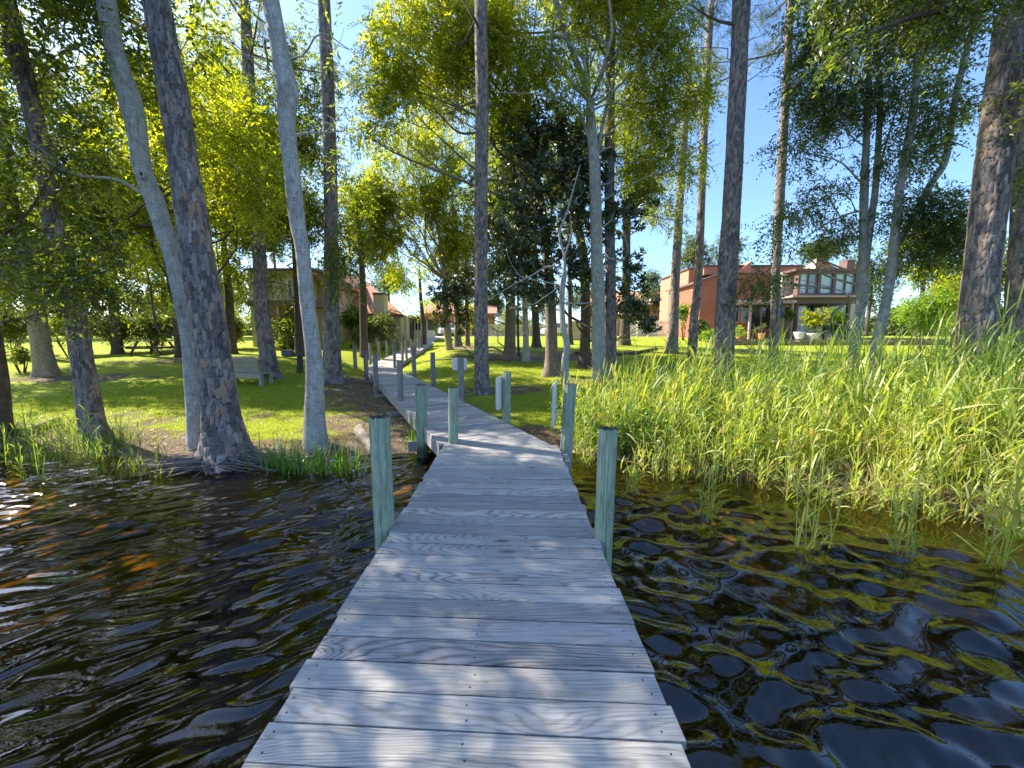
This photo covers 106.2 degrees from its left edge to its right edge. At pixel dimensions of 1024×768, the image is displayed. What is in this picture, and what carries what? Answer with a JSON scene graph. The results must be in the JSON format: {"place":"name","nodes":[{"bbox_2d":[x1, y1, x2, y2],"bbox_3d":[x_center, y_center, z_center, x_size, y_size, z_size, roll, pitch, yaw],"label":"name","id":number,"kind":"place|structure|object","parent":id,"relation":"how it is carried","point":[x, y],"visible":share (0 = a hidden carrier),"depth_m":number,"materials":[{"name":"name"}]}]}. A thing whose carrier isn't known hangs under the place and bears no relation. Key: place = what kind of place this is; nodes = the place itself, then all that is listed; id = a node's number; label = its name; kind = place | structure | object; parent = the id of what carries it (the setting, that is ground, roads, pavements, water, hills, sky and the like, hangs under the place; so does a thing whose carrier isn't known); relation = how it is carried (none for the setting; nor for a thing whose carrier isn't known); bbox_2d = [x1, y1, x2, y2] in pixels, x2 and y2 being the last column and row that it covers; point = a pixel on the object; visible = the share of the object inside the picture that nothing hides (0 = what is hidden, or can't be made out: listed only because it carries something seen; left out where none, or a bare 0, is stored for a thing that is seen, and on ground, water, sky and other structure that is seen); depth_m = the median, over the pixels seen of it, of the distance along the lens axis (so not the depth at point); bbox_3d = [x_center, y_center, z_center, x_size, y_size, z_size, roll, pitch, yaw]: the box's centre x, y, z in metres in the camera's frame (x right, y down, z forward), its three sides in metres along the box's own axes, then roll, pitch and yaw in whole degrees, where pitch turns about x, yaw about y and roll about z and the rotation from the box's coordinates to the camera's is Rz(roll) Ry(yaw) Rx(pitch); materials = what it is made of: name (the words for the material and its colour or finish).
{"place":"outdoors","nodes":[
{"label":"outdoors","id":0,"kind":"place"},
{"bbox_2d":[0,0,1009,333],"label":"sky","id":1,"kind":"structure","parent":0,"point":[757,198],"materials":[{"name":"blue"}]},
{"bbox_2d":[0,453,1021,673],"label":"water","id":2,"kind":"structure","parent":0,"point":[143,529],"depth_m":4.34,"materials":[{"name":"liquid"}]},
{"bbox_2d":[369,413,394,553],"bbox_3d":[-0.991,1.262,3.013,0.164,2.081,0.154,0,7,0],"label":"dock piling","id":3,"kind":"object","parent":2,"relation":"in","point":[381,468],"visible":0.53,"depth_m":2.89,"materials":[{"name":"wood"}]},
{"bbox_2d":[415,384,428,464],"bbox_3d":[-1.470,0.761,6.287,0.185,1.543,0.184,0,7,0],"label":"dock piling","id":4,"kind":"object","parent":2,"relation":"in","point":[421,419],"visible":0.84,"depth_m":6.20,"materials":[{"name":"wood"}]},
{"bbox_2d":[448,387,457,443],"bbox_3d":[-0.817,0.936,5.352,0.160,1.814,0.136,0,7,0],"label":"dock piling","id":5,"kind":"object","parent":2,"relation":"in","point":[452,415],"visible":0.58,"depth_m":5.24,"materials":[{"name":"wood"}]},
{"bbox_2d":[560,383,576,474],"bbox_3d":[0.722,0.929,5.149,0.251,1.898,0.170,0,7,0],"label":"dock piling","id":6,"kind":"object","parent":2,"relation":"in","point":[568,416],"visible":0.59,"depth_m":5.03,"materials":[{"name":"wood"}]},
{"bbox_2d":[594,425,617,569],"bbox_3d":[0.668,1.311,2.837,0.156,2.033,0.135,0,7,0],"label":"dock piling","id":7,"kind":"object","parent":2,"relation":"in","point":[606,477],"visible":0.55,"depth_m":2.72,"materials":[{"name":"wood"}]},
{"bbox_2d":[0,336,1023,767],"bbox_3d":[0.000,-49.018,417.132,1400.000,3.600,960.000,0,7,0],"label":"ground","id":8,"kind":"structure","parent":0,"point":[758,656],"depth_m":3.46,"materials":[{"name":"plant"}]},
{"bbox_2d":[0,301,28,354],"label":"shrub","id":9,"kind":"object","parent":8,"relation":"on","point":[20,334],"visible":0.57,"depth_m":19.73,"materials":[{"name":"green plant"}]},
{"bbox_2d":[5,344,31,372],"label":"shrub","id":10,"kind":"object","parent":8,"relation":"on","point":[21,356],"visible":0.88,"depth_m":15.40,"materials":[{"name":"green plant"}]},
{"bbox_2d":[0,0,42,440],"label":"broadleaf tree","id":11,"kind":"object","parent":8,"relation":"on","point":[6,413],"visible":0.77,"depth_m":6.98,"materials":[{"name":"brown plant"}]},
{"bbox_2d":[48,313,100,355],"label":"shrub","id":12,"kind":"object","parent":8,"relation":"on","point":[56,332],"visible":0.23,"depth_m":19.63,"materials":[{"name":"green plant"}]},
{"bbox_2d":[0,110,175,346],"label":"broadleaf tree","id":13,"kind":"object","parent":8,"relation":"on","point":[85,285],"visible":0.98,"depth_m":5.87,"materials":[{"name":"green plant"}]},
{"bbox_2d":[0,0,185,100],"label":"broadleaf tree","id":14,"kind":"object","parent":8,"relation":"on","point":[38,35],"visible":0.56,"depth_m":5.64,"materials":[{"name":"green plant"}]},
{"bbox_2d":[23,182,166,353],"bbox_3d":[-20.985,-6.733,20.242,6.219,10.706,6.037,0,7,0],"label":"broadleaf tree","id":15,"kind":"object","parent":8,"relation":"on","point":[116,344],"depth_m":20.68,"materials":[{"name":"brown plant"}]},
{"bbox_2d":[1,0,191,447],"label":"pine tree","id":16,"kind":"object","parent":8,"relation":"on","point":[85,378],"visible":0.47,"depth_m":6.47,"materials":[{"name":"brown plant"}]},
{"bbox_2d":[0,20,225,376],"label":"broadleaf tree","id":17,"kind":"object","parent":8,"relation":"on","point":[44,361],"visible":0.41,"depth_m":14.11,"materials":[{"name":"green plant"}]},
{"bbox_2d":[88,311,141,351],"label":"shrub","id":18,"kind":"object","parent":8,"relation":"on","point":[107,331],"visible":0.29,"depth_m":21.17,"materials":[{"name":"green plant"}]},
{"bbox_2d":[0,0,249,451],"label":"broadleaf tree","id":19,"kind":"object","parent":8,"relation":"on","point":[118,57],"visible":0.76,"depth_m":6.01,"materials":[{"name":"green plant"}]},
{"bbox_2d":[0,384,260,521],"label":"shore grass","id":20,"kind":"structure","parent":8,"relation":"on","point":[73,430],"depth_m":6.02,"materials":[{"name":"plant"}]},
{"bbox_2d":[120,305,171,350],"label":"shrub","id":21,"kind":"object","parent":8,"relation":"on","point":[144,330],"visible":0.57,"depth_m":21.82,"materials":[{"name":"green plant"}]},
{"bbox_2d":[119,340,173,354],"bbox_3d":[-19.446,-1.973,20.886,1.880,0.772,1.900,-1,7,-8],"label":"picnic table","id":22,"kind":"object","parent":8,"relation":"on","point":[152,347],"visible":0.84,"depth_m":20.30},
{"bbox_2d":[148,311,172,345],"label":"shrub","id":23,"kind":"object","parent":8,"relation":"on","point":[160,322],"visible":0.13,"depth_m":21.76,"materials":[{"name":"green plant"}]},
{"bbox_2d":[106,172,234,357],"bbox_3d":[-16.859,-5.942,18.954,5.852,9.635,6.248,0,7,0],"label":"broadleaf tree","id":24,"kind":"object","parent":8,"relation":"on","point":[177,351],"depth_m":19.16,"materials":[{"name":"green plant"}]},
{"bbox_2d":[43,0,325,351],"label":"broadleaf tree","id":25,"kind":"object","parent":8,"relation":"on","point":[229,187],"visible":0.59,"depth_m":11.52,"materials":[{"name":"green plant"}]},
{"bbox_2d":[127,0,331,479],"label":"pine tree","id":26,"kind":"object","parent":8,"relation":"on","point":[220,452],"visible":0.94,"depth_m":5.56,"materials":[{"name":"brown plant"}]},
{"bbox_2d":[209,220,251,353],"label":"broadleaf tree","id":27,"kind":"object","parent":8,"relation":"on","point":[229,308],"visible":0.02,"depth_m":20.57,"materials":[{"name":"brown plant"}]},
{"bbox_2d":[213,241,250,320],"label":"broadleaf tree","id":28,"kind":"object","parent":8,"relation":"on","point":[239,304],"visible":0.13,"depth_m":39.27,"materials":[{"name":"green plant"}]},
{"bbox_2d":[223,299,251,343],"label":"shrub","id":29,"kind":"object","parent":8,"relation":"on","point":[239,325],"visible":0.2,"depth_m":23.70,"materials":[{"name":"green plant"}]},
{"bbox_2d":[232,357,275,385],"bbox_3d":[-9.229,-0.451,13.377,1.680,0.981,0.770,2,7,14],"label":"park bench","id":30,"kind":"object","parent":8,"relation":"on","point":[242,369],"visible":0.67,"depth_m":13.05,"materials":[{"name":"wood"}]},
{"bbox_2d":[171,0,394,452],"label":"broadleaf tree","id":31,"kind":"object","parent":8,"relation":"on","point":[314,420],"visible":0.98,"depth_m":6.21,"materials":[{"name":"grey plant"}]},
{"bbox_2d":[271,306,294,344],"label":"shrub","id":32,"kind":"object","parent":8,"relation":"on","point":[288,328],"visible":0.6,"depth_m":23.71,"materials":[{"name":"green plant"}]},
{"bbox_2d":[243,429,323,486],"bbox_3d":[-3.388,1.044,5.665,1.310,0.782,0.790,0,7,0],"label":"iris clump","id":33,"kind":"object","parent":8,"relation":"on","point":[281,467],"visible":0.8,"depth_m":5.65,"materials":[{"name":"plant"}]},
{"bbox_2d":[224,0,343,380],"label":"pine tree","id":34,"kind":"object","parent":8,"relation":"on","point":[268,360],"visible":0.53,"depth_m":13.86,"materials":[{"name":"green plant"}]},
{"bbox_2d":[206,8,384,372],"bbox_3d":[-8.725,-7.107,15.072,6.850,13.604,3.922,0,7,0],"label":"broadleaf tree","id":35,"kind":"object","parent":8,"relation":"on","point":[310,145],"visible":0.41,"depth_m":14.95,"materials":[{"name":"green plant"}]},
{"bbox_2d":[262,156,345,356],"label":"broadleaf tree","id":36,"kind":"object","parent":8,"relation":"on","point":[295,283],"visible":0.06,"depth_m":19.39,"materials":[{"name":"green plant"}]},
{"bbox_2d":[263,434,347,488],"bbox_3d":[-2.941,1.074,5.653,1.504,0.794,0.747,-2,7,-18],"label":"iris clump","id":37,"kind":"object","parent":8,"relation":"on","point":[316,476],"visible":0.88,"depth_m":5.57,"materials":[{"name":"plant"}]},
{"bbox_2d":[288,433,369,491],"bbox_3d":[-2.543,1.107,5.636,1.341,0.791,0.852,0,7,0],"label":"grass clump","id":38,"kind":"object","parent":8,"relation":"on","point":[351,473],"visible":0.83,"depth_m":5.58,"materials":[{"name":"plant"}]},
{"bbox_2d":[245,268,437,346],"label":"cream house","id":39,"kind":"structure","parent":8,"relation":"on","point":[376,300],"depth_m":28.55,"materials":[{"name":"paint"}]},
{"bbox_2d":[310,0,385,383],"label":"pine tree","id":40,"kind":"object","parent":8,"relation":"on","point":[332,357],"visible":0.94,"depth_m":13.11,"materials":[{"name":"green plant"}]},
{"bbox_2d":[339,303,367,344],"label":"shrub","id":41,"kind":"object","parent":8,"relation":"on","point":[351,322],"visible":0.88,"depth_m":26.31,"materials":[{"name":"green plant"}]},
{"bbox_2d":[354,424,369,453],"bbox_3d":[-2.573,0.977,6.769,0.214,0.343,1.123,-5,8,-34],"label":"fallen log","id":42,"kind":"object","parent":8,"relation":"on","point":[361,434],"visible":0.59,"depth_m":6.80,"materials":[{"name":"beige wood"}]},
{"bbox_2d":[338,160,392,358],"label":"broadleaf tree","id":43,"kind":"object","parent":8,"relation":"on","point":[363,329],"visible":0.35,"depth_m":21.18,"materials":[{"name":"green plant"}]},
{"bbox_2d":[357,310,403,349],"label":"shrub","id":44,"kind":"object","parent":8,"relation":"on","point":[384,333],"visible":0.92,"depth_m":25.45,"materials":[{"name":"green plant"}]},
{"bbox_2d":[368,260,416,301],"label":"broadleaf tree","id":45,"kind":"object","parent":8,"relation":"on","point":[384,287],"visible":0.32,"depth_m":50.33,"materials":[{"name":"green plant"}]},
{"bbox_2d":[12,358,786,450],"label":"lawn grass","id":46,"kind":"structure","parent":8,"relation":"on","point":[128,392],"depth_m":10.35,"materials":[{"name":"plant"}]},
{"bbox_2d":[357,249,441,344],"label":"broadleaf tree","id":47,"kind":"object","parent":8,"relation":"on","point":[422,316],"visible":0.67,"depth_m":29.46,"materials":[{"name":"green plant"}]},
{"bbox_2d":[397,360,403,400],"bbox_3d":[-2.560,0.207,8.838,0.131,1.500,0.132,0,7,0],"label":"dock piling","id":48,"kind":"object","parent":8,"relation":"on","point":[400,380],"visible":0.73,"depth_m":8.76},
{"bbox_2d":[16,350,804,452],"bbox_3d":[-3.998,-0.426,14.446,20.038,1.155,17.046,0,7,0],"label":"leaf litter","id":49,"kind":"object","parent":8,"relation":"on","point":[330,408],"visible":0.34,"depth_m":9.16,"materials":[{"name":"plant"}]},
{"bbox_2d":[338,112,490,350],"bbox_3d":[-5.498,-8.840,23.219,9.398,14.578,4.514,-3,8,-24],"label":"broadleaf tree","id":50,"kind":"object","parent":8,"relation":"on","point":[430,198],"visible":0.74,"depth_m":22.55,"materials":[{"name":"green plant"}]},
{"bbox_2d":[423,200,473,346],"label":"broadleaf tree","id":51,"kind":"object","parent":8,"relation":"on","point":[456,342],"visible":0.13,"depth_m":25.40,"materials":[{"name":"green plant"}]},
{"bbox_2d":[423,305,496,335],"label":"house","id":52,"kind":"structure","parent":8,"relation":"on","point":[492,311],"depth_m":57.40,"materials":[{"name":"paint"}]},
{"bbox_2d":[458,358,463,400],"bbox_3d":[-1.180,0.179,8.935,0.140,1.565,0.140,0,7,0],"label":"dock piling","id":53,"kind":"object","parent":8,"relation":"on","point":[461,379],"visible":0.62,"depth_m":8.85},
{"bbox_2d":[336,0,593,377],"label":"broadleaf tree","id":54,"kind":"object","parent":8,"relation":"on","point":[502,50],"visible":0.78,"depth_m":12.36,"materials":[{"name":"green plant"}]},
{"bbox_2d":[241,344,690,767],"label":"boardwalk","id":55,"kind":"structure","parent":8,"relation":"on","point":[484,619],"depth_m":1.84,"materials":[{"name":"wood"}]},
{"bbox_2d":[440,0,500,395],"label":"pine tree","id":56,"kind":"object","parent":8,"relation":"on","point":[482,386],"visible":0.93,"depth_m":10.94,"materials":[{"name":"grey plant"}]},
{"bbox_2d":[503,371,510,423],"bbox_3d":[-0.092,0.621,6.572,0.152,1.692,0.137,0,7,0],"label":"dock piling","id":57,"kind":"object","parent":8,"relation":"on","point":[506,397],"visible":0.56,"depth_m":6.47,"materials":[{"name":"wood"}]},
{"bbox_2d":[495,376,502,409],"bbox_3d":[-0.199,0.143,6.478,0.030,0.550,0.420,2,7,16],"label":"dock sign","id":58,"kind":"object","parent":57,"relation":"attached to","point":[499,391],"visible":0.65,"depth_m":6.39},
{"bbox_2d":[472,170,541,355],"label":"broadleaf tree","id":59,"kind":"object","parent":8,"relation":"on","point":[503,215],"visible":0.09,"depth_m":20.46,"materials":[{"name":"green plant"}]},
{"bbox_2d":[468,121,546,361],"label":"broadleaf tree","id":60,"kind":"object","parent":8,"relation":"on","point":[525,355],"visible":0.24,"depth_m":18.25,"materials":[{"name":"green plant"}]},
{"bbox_2d":[14,301,1003,335],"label":"wood","id":61,"kind":"object","parent":8,"relation":"on","point":[247,332],"visible":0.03,"depth_m":68.92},
{"bbox_2d":[423,124,617,359],"bbox_3d":[0.310,-6.684,18.945,9.613,11.216,3.919,0,7,0],"label":"broadleaf tree","id":62,"kind":"object","parent":8,"relation":"on","point":[509,352],"visible":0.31,"depth_m":19.32,"materials":[{"name":"green plant"}]},
{"bbox_2d":[444,89,604,347],"bbox_3d":[1.013,-8.777,21.844,9.402,13.727,4.988,-2,7,-16],"label":"broadleaf tree","id":63,"kind":"object","parent":8,"relation":"on","point":[536,341],"visible":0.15,"depth_m":21.24,"materials":[{"name":"green plant"}]},
{"bbox_2d":[489,165,591,385],"bbox_3d":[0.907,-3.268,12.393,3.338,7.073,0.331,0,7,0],"label":"broadleaf tree","id":64,"kind":"object","parent":8,"relation":"on","point":[566,352],"visible":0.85,"depth_m":12.36,"materials":[{"name":"grey plant"}]},
{"bbox_2d":[541,159,590,344],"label":"broadleaf tree","id":65,"kind":"object","parent":8,"relation":"on","point":[570,330],"visible":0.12,"depth_m":26.29,"materials":[{"name":"green plant"}]},
{"bbox_2d":[487,92,662,368],"bbox_3d":[1.855,-5.278,14.412,6.647,9.970,4.029,-2,7,-17],"label":"magnolia tree","id":66,"kind":"object","parent":8,"relation":"on","point":[572,158],"visible":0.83,"depth_m":13.63,"materials":[{"name":"green plant"}]},
{"bbox_2d":[541,1,659,378],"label":"pine tree","id":67,"kind":"object","parent":8,"relation":"on","point":[610,314],"visible":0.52,"depth_m":13.66,"materials":[{"name":"green plant"}]},
{"bbox_2d":[500,0,728,383],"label":"broadleaf tree","id":68,"kind":"object","parent":8,"relation":"on","point":[636,12],"visible":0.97,"depth_m":12.65,"materials":[{"name":"green plant"}]},
{"bbox_2d":[590,291,659,335],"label":"house","id":69,"kind":"structure","parent":8,"relation":"on","point":[651,313],"depth_m":59.27,"materials":[{"name":"paint"}]},
{"bbox_2d":[616,454,648,515],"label":"reed tuft","id":70,"kind":"object","parent":8,"relation":"on","point":[633,486],"visible":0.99,"depth_m":4.85,"materials":[{"name":"plant"}]},
{"bbox_2d":[600,78,672,345],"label":"broadleaf tree","id":71,"kind":"object","parent":8,"relation":"on","point":[625,341],"visible":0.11,"depth_m":25.29,"materials":[{"name":"green plant"}]},
{"bbox_2d":[630,320,667,336],"bbox_3d":[14.110,-5.678,39.700,4.721,1.900,0.190,0,7,0],"label":"picket fence","id":72,"kind":"object","parent":8,"relation":"on","point":[662,332],"visible":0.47,"depth_m":39.65,"materials":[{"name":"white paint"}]},
{"bbox_2d":[638,266,664,335],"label":"broadleaf tree","id":73,"kind":"object","parent":8,"relation":"on","point":[652,278],"visible":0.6,"depth_m":57.76,"materials":[{"name":"green plant"}]},
{"bbox_2d":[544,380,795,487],"bbox_3d":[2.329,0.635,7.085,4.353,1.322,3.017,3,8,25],"label":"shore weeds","id":74,"kind":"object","parent":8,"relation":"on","point":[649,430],"visible":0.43,"depth_m":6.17,"materials":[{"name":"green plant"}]},
{"bbox_2d":[656,38,728,353],"bbox_3d":[9.708,-9.842,21.554,4.193,16.331,2.700,3,7,23],"label":"pine tree","id":75,"kind":"object","parent":8,"relation":"on","point":[673,323],"visible":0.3,"depth_m":21.23,"materials":[{"name":"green plant"}]},
{"bbox_2d":[670,231,717,269],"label":"broadleaf tree","id":76,"kind":"object","parent":8,"relation":"on","point":[687,256],"visible":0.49,"depth_m":52.98,"materials":[{"name":"green plant"}]},
{"bbox_2d":[686,447,729,550],"bbox_3d":[2.115,1.241,4.029,0.489,1.139,0.496,-3,8,-24],"label":"reed tuft","id":77,"kind":"object","parent":8,"relation":"on","point":[716,467],"visible":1,"depth_m":4.10,"materials":[{"name":"plant"}]},
{"bbox_2d":[707,232,752,264],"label":"broadleaf tree","id":78,"kind":"object","parent":8,"relation":"on","point":[715,258],"visible":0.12,"depth_m":54.66,"materials":[{"name":"green plant"}]},
{"bbox_2d":[685,0,777,362],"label":"pine tree","id":79,"kind":"object","parent":8,"relation":"on","point":[697,283],"visible":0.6,"depth_m":18.10,"materials":[{"name":"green plant"}]},
{"bbox_2d":[671,0,800,395],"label":"pine tree","id":80,"kind":"object","parent":8,"relation":"on","point":[739,24],"visible":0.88,"depth_m":10.62,"materials":[{"name":"brown plant"}]},
{"bbox_2d":[701,0,813,368],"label":"pine tree","id":81,"kind":"object","parent":8,"relation":"on","point":[779,194],"visible":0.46,"depth_m":15.98,"materials":[{"name":"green plant"}]},
{"bbox_2d":[658,258,857,338],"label":"red house","id":82,"kind":"structure","parent":8,"relation":"on","point":[812,300],"depth_m":34.19,"materials":[{"name":"brick"}]},
{"bbox_2d":[750,305,769,329],"bbox_3d":[22.327,-6.016,34.507,1.852,2.320,0.120,0,7,0],"label":"sliding door","id":83,"kind":"structure","parent":82,"relation":"in","point":[763,316],"depth_m":34.50,"materials":[{"name":"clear glass"}]},
{"bbox_2d":[787,271,857,295],"bbox_3d":[26.582,-8.607,33.408,5.209,1.971,2.400,0,7,0],"label":"bay window","id":84,"kind":"structure","parent":82,"relation":"in","point":[814,276],"depth_m":32.35,"materials":[{"name":"glass"}]},
{"bbox_2d":[540,281,1023,555],"bbox_3d":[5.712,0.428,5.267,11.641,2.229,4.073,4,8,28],"label":"reed bed","id":85,"kind":"object","parent":8,"relation":"on","point":[938,441],"visible":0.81,"depth_m":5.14,"materials":[{"name":"plant"}]},
{"bbox_2d":[797,306,831,332],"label":"shrub","id":86,"kind":"object","parent":8,"relation":"on","point":[810,319],"visible":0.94,"depth_m":30.77,"materials":[{"name":"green plant"}]},
{"bbox_2d":[724,0,909,395],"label":"broadleaf tree","id":87,"kind":"object","parent":8,"relation":"on","point":[830,105],"visible":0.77,"depth_m":10.29,"materials":[{"name":"green plant"}]},
{"bbox_2d":[772,438,872,583],"bbox_3d":[2.777,1.180,3.575,0.871,1.416,0.508,1,7,4],"label":"reed tuft","id":88,"kind":"object","parent":8,"relation":"on","point":[800,527],"visible":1,"depth_m":3.54,"materials":[{"name":"plant"}]},
{"bbox_2d":[801,335,854,441],"bbox_3d":[5.045,0.148,6.046,1.095,1.872,0.750,-3,8,-26],"label":"reed tuft","id":89,"kind":"object","parent":8,"relation":"on","point":[835,380],"visible":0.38,"depth_m":5.91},
{"bbox_2d":[735,340,953,344],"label":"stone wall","id":90,"kind":"structure","parent":8,"relation":"on","point":[738,342],"depth_m":26.45,"materials":[{"name":"stone"}]},
{"bbox_2d":[838,241,916,335],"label":"broadleaf tree","id":91,"kind":"object","parent":8,"relation":"on","point":[874,279],"visible":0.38,"depth_m":47.70,"materials":[{"name":"green plant"}]},
{"bbox_2d":[770,0,1006,379],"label":"broadleaf tree","id":92,"kind":"object","parent":8,"relation":"on","point":[941,241],"visible":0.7,"depth_m":9.71,"materials":[{"name":"green plant"}]},
{"bbox_2d":[778,0,1023,211],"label":"broadleaf tree","id":93,"kind":"object","parent":8,"relation":"on","point":[944,12],"visible":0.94,"depth_m":5.90,"materials":[{"name":"green plant"}]},
{"bbox_2d":[871,477,931,585],"bbox_3d":[3.531,1.372,3.492,0.520,0.986,0.398,1,7,8],"label":"reed tuft","id":94,"kind":"object","parent":8,"relation":"on","point":[915,498],"visible":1,"depth_m":3.50,"materials":[{"name":"plant"}]},
{"bbox_2d":[884,221,962,336],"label":"broadleaf tree","id":95,"kind":"object","parent":8,"relation":"on","point":[914,284],"visible":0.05,"depth_m":43.32,"materials":[{"name":"green plant"}]},
{"bbox_2d":[890,284,959,350],"bbox_3d":[24.285,-3.920,22.863,3.530,3.996,3.504,0,7,0],"label":"shrub","id":96,"kind":"object","parent":8,"relation":"on","point":[931,312],"visible":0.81,"depth_m":22.45,"materials":[{"name":"green plant"}]},
{"bbox_2d":[923,273,961,347],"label":"shrub","id":97,"kind":"object","parent":8,"relation":"on","point":[955,285],"visible":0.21,"depth_m":24.44,"materials":[{"name":"green plant"}]},
{"bbox_2d":[864,0,1023,422],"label":"pine tree","id":98,"kind":"object","parent":8,"relation":"on","point":[990,196],"visible":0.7,"depth_m":6.92,"materials":[{"name":"brown plant"}]},
{"bbox_2d":[923,250,1003,335],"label":"broadleaf tree","id":99,"kind":"object","parent":8,"relation":"on","point":[945,276],"visible":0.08,"depth_m":40.87,"materials":[{"name":"green plant"}]},
{"bbox_2d":[907,348,1023,445],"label":"reed tuft","id":100,"kind":"object","parent":8,"relation":"on","point":[963,370],"visible":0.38,"depth_m":5.22,"materials":[{"name":"plant"}]},
{"bbox_2d":[952,458,1023,603],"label":"reed tuft","id":101,"kind":"object","parent":8,"relation":"on","point":[1017,512],"visible":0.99,"depth_m":3.25,"materials":[{"name":"plant"}]},
{"bbox_2d":[1002,62,1023,405],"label":"pine tree","id":102,"kind":"object","parent":8,"relation":"on","point":[1014,279],"visible":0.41,"depth_m":8.49,"materials":[{"name":"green plant"}]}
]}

